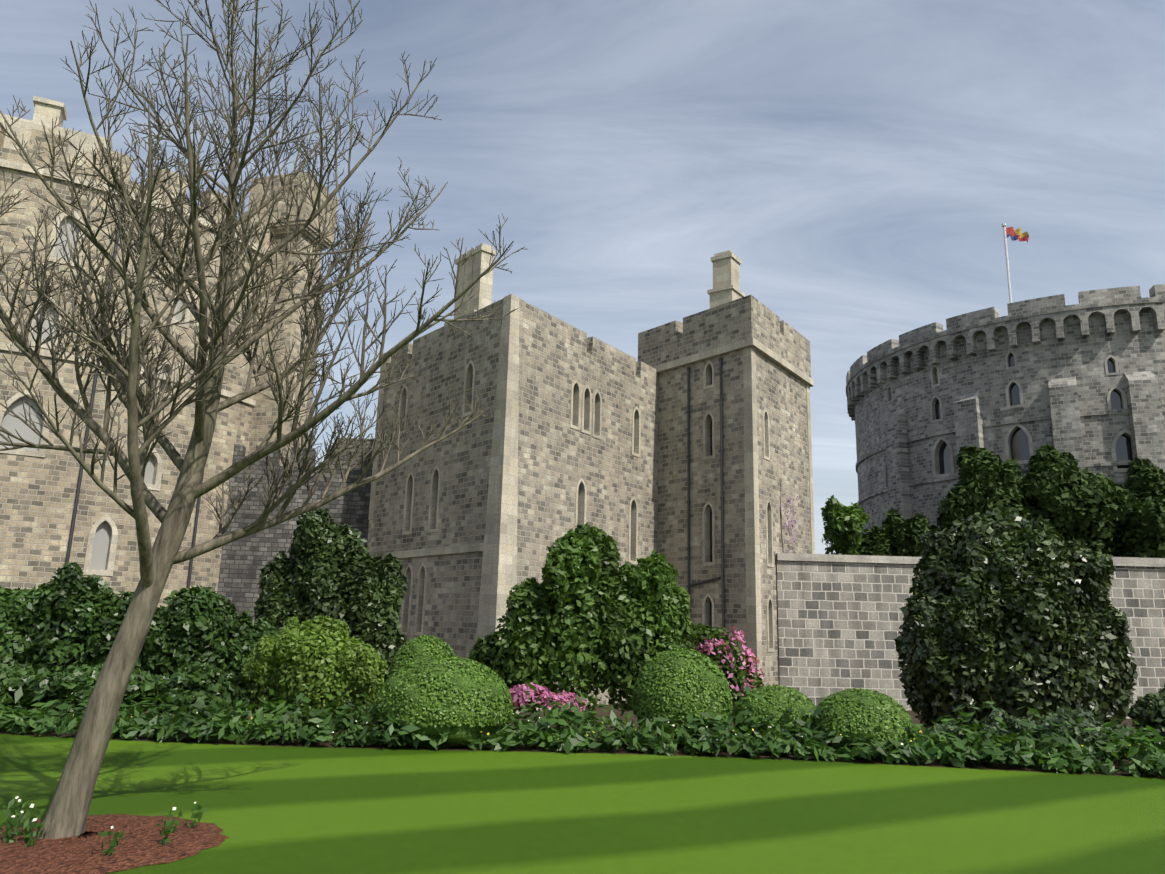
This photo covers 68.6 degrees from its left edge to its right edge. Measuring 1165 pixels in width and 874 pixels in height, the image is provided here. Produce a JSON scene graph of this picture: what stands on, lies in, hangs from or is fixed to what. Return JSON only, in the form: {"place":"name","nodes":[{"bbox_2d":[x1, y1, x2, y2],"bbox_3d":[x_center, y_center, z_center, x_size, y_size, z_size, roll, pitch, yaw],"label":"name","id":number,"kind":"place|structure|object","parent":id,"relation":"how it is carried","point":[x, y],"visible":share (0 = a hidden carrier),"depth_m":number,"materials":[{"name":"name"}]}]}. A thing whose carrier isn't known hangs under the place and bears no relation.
{"place":"outdoors","nodes":[
{"label":"outdoors","id":0,"kind":"place"},
{"bbox_2d":[0,796,208,855],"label":"bulb","id":1,"kind":"object","parent":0,"point":[28,825],"depth_m":6.51,"materials":[{"name":"green plant"}]},
{"bbox_2d":[0,702,1164,873],"bbox_3d":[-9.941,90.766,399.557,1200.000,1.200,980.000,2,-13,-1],"label":"ground","id":2,"kind":"structure","parent":0,"point":[295,806],"depth_m":8.47,"materials":[{"name":"green plant"}]},
{"bbox_2d":[0,814,227,873],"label":"mulch bed","id":3,"kind":"object","parent":2,"relation":"on","point":[139,845],"visible":0.81,"depth_m":6.39,"materials":[{"name":"brown wood"}]},
{"bbox_2d":[0,562,278,717],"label":"laurel shrub","id":4,"kind":"object","parent":2,"relation":"on","point":[199,643],"visible":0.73,"depth_m":15.45,"materials":[{"name":"green plant"}]},
{"bbox_2d":[0,122,322,608],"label":"drum tower","id":5,"kind":"structure","parent":2,"relation":"on","point":[38,488],"depth_m":33.39,"materials":[{"name":"stone"}]},
{"bbox_2d":[65,203,203,588],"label":"drum tower downpipes","id":6,"kind":"object","parent":5,"relation":"attached to","point":[79,487],"visible":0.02,"depth_m":33.27,"materials":[{"name":"black metal"}]},
{"bbox_2d":[0,96,322,439],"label":"drum tower strings","id":7,"kind":"object","parent":5,"relation":"attached to","point":[46,111],"visible":0.17,"depth_m":35.04},
{"bbox_2d":[248,172,338,466],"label":"turret","id":8,"kind":"object","parent":5,"relation":"attached to","point":[265,414],"visible":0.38,"depth_m":40.65,"materials":[{"name":"beige stone"}]},
{"bbox_2d":[0,0,523,838],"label":"bare tree","id":9,"kind":"object","parent":2,"relation":"on","point":[68,812],"visible":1,"depth_m":7.24,"materials":[{"name":"brown plant"}]},
{"bbox_2d":[217,438,374,621],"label":"curtain wall","id":10,"kind":"structure","parent":2,"relation":"on","point":[244,560],"depth_m":37.80,"materials":[{"name":"stone"}]},
{"bbox_2d":[239,615,387,719],"bbox_3d":[-4.563,3.909,14.420,2.540,1.765,1.494,2,-13,-1],"label":"light green shrub","id":11,"kind":"object","parent":2,"relation":"on","point":[320,656],"visible":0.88,"depth_m":14.05,"materials":[{"name":"green plant"}]},
{"bbox_2d":[254,508,407,689],"bbox_3d":[-6.278,4.236,21.354,3.934,5.009,2.000,2,-13,-1],"label":"large bush","id":12,"kind":"object","parent":2,"relation":"on","point":[326,568],"visible":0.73,"depth_m":20.91,"materials":[{"name":"green plant"}]},
{"bbox_2d":[386,634,455,679],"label":"topiary bush","id":13,"kind":"object","parent":2,"relation":"on","point":[416,649],"visible":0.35,"depth_m":16.12,"materials":[{"name":"green plant"}]},
{"bbox_2d":[374,655,512,747],"bbox_3d":[-2.087,4.033,12.934,2.082,1.415,2.081,2,-13,-1],"label":"topiary bush","id":14,"kind":"object","parent":2,"relation":"on","point":[434,697],"visible":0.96,"depth_m":12.23,"materials":[{"name":"green plant"}]},
{"bbox_2d":[367,243,658,713],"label":"block","id":15,"kind":"structure","parent":2,"relation":"on","point":[470,522],"depth_m":32.74,"materials":[{"name":"stone"}]},
{"bbox_2d":[0,674,1164,776],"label":"border perennials","id":16,"kind":"object","parent":2,"relation":"on","point":[236,727],"visible":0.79,"depth_m":12.23,"materials":[{"name":"green plant"}]},
{"bbox_2d":[467,522,698,716],"bbox_3d":[0.046,3.364,15.836,4.479,3.713,2.419,2,-13,-1],"label":"lilac shrub","id":17,"kind":"object","parent":2,"relation":"on","point":[582,609],"depth_m":15.89,"materials":[{"name":"green plant"}]},
{"bbox_2d":[170,712,1160,755],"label":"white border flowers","id":18,"kind":"object","parent":2,"relation":"on","point":[651,719],"visible":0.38,"depth_m":12.40,"materials":[{"name":"plant"}]},
{"bbox_2d":[631,648,732,743],"bbox_3d":[1.618,4.276,13.900,1.657,1.649,1.642,2,-13,-1],"label":"topiary bush","id":19,"kind":"object","parent":2,"relation":"on","point":[672,681],"visible":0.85,"depth_m":13.39,"materials":[{"name":"green plant"}]},
{"bbox_2d":[638,250,814,685],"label":"square tower","id":20,"kind":"structure","parent":2,"relation":"on","point":[732,365],"depth_m":36.47,"materials":[{"name":"stone"}]},
{"bbox_2d":[780,482,783,552],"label":"wisteria vine","id":21,"kind":"object","parent":20,"relation":"attached to","point":[781,518],"visible":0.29,"depth_m":36.18,"materials":[{"name":"brown plant"}]},
{"bbox_2d":[781,493,797,552],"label":"wisteria racemes","id":22,"kind":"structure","parent":21,"relation":"hanging from","point":[791,525],"depth_m":36.62,"materials":[{"name":"purple plant"}]},
{"bbox_2d":[695,623,765,721],"bbox_3d":[2.673,4.727,16.981,1.854,2.017,1.216,7,-14,-23],"label":"pink flowering shrub","id":23,"kind":"object","parent":2,"relation":"on","point":[739,674],"depth_m":16.75,"materials":[{"name":"pink plant"}]},
{"bbox_2d":[734,684,815,741],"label":"topiary bush","id":24,"kind":"object","parent":2,"relation":"on","point":[773,696],"visible":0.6,"depth_m":12.99,"materials":[{"name":"green plant"}]},
{"bbox_2d":[811,688,911,758],"bbox_3d":[4.193,4.330,12.826,1.483,1.088,1.484,2,-13,-1],"label":"topiary bush","id":25,"kind":"object","parent":2,"relation":"on","point":[853,715],"visible":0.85,"depth_m":12.35,"materials":[{"name":"green plant"}]},
{"bbox_2d":[787,706,1137,759],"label":"grey-green shrubs","id":26,"kind":"object","parent":2,"relation":"on","point":[1090,720],"visible":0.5,"depth_m":12.42,"materials":[{"name":"green plant"}]},
{"bbox_2d":[776,560,1164,718],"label":"garden wall","id":27,"kind":"structure","parent":2,"relation":"on","point":[838,626],"depth_m":34.60,"materials":[{"name":"stone"}]},
{"bbox_2d":[776,553,1164,566],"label":"wall coping","id":28,"kind":"object","parent":27,"relation":"on","point":[1139,562],"visible":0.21,"depth_m":35.24,"materials":[{"name":"grey stone"}]},
{"bbox_2d":[846,284,1164,556],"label":"round keep","id":29,"kind":"structure","parent":2,"relation":"on","point":[1009,369],"depth_m":52.66,"materials":[{"name":"stone"}]},
{"bbox_2d":[846,298,1164,519],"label":"stone buttresses","id":30,"kind":"structure","parent":29,"relation":"attached to","point":[1145,410],"depth_m":50.41,"materials":[{"name":"grey stone"}]},
{"bbox_2d":[1002,223,1011,302],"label":"flag pole","id":31,"kind":"object","parent":29,"relation":"on","point":[1007,261],"visible":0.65,"depth_m":62.85,"materials":[{"name":"white metal"}]},
{"bbox_2d":[1006,227,1028,242],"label":"flag","id":32,"kind":"object","parent":31,"relation":"attached to","point":[1013,234],"visible":1,"depth_m":63.51,"materials":[{"name":"fabric"}]},
{"bbox_2d":[894,509,1137,737],"bbox_3d":[8.997,3.912,18.083,4.811,4.755,3.555,2,-13,-1],"label":"large bush","id":33,"kind":"object","parent":2,"relation":"on","point":[1000,611],"visible":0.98,"depth_m":17.00,"materials":[{"name":"green plant"}]},
{"bbox_2d":[1127,682,1164,746],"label":"shrub","id":34,"kind":"object","parent":2,"relation":"on","point":[1148,709],"visible":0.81,"depth_m":13.50,"materials":[{"name":"green plant"}]},
{"bbox_2d":[0,0,1164,553],"label":"sky","id":35,"kind":"structure","parent":0,"point":[863,164],"materials":[{"name":"blue"}]},
{"bbox_2d":[820,495,869,554],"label":"small tree","id":36,"kind":"object","parent":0,"point":[845,526],"depth_m":43.54,"materials":[{"name":"green plant"}]},
{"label":"keep mound","id":37,"kind":"object","parent":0,"visible":0},
{"bbox_2d":[851,443,1164,557],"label":"trees","id":38,"kind":"object","parent":37,"relation":"on","point":[1097,512],"visible":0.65,"depth_m":46.24,"materials":[{"name":"green plant"}]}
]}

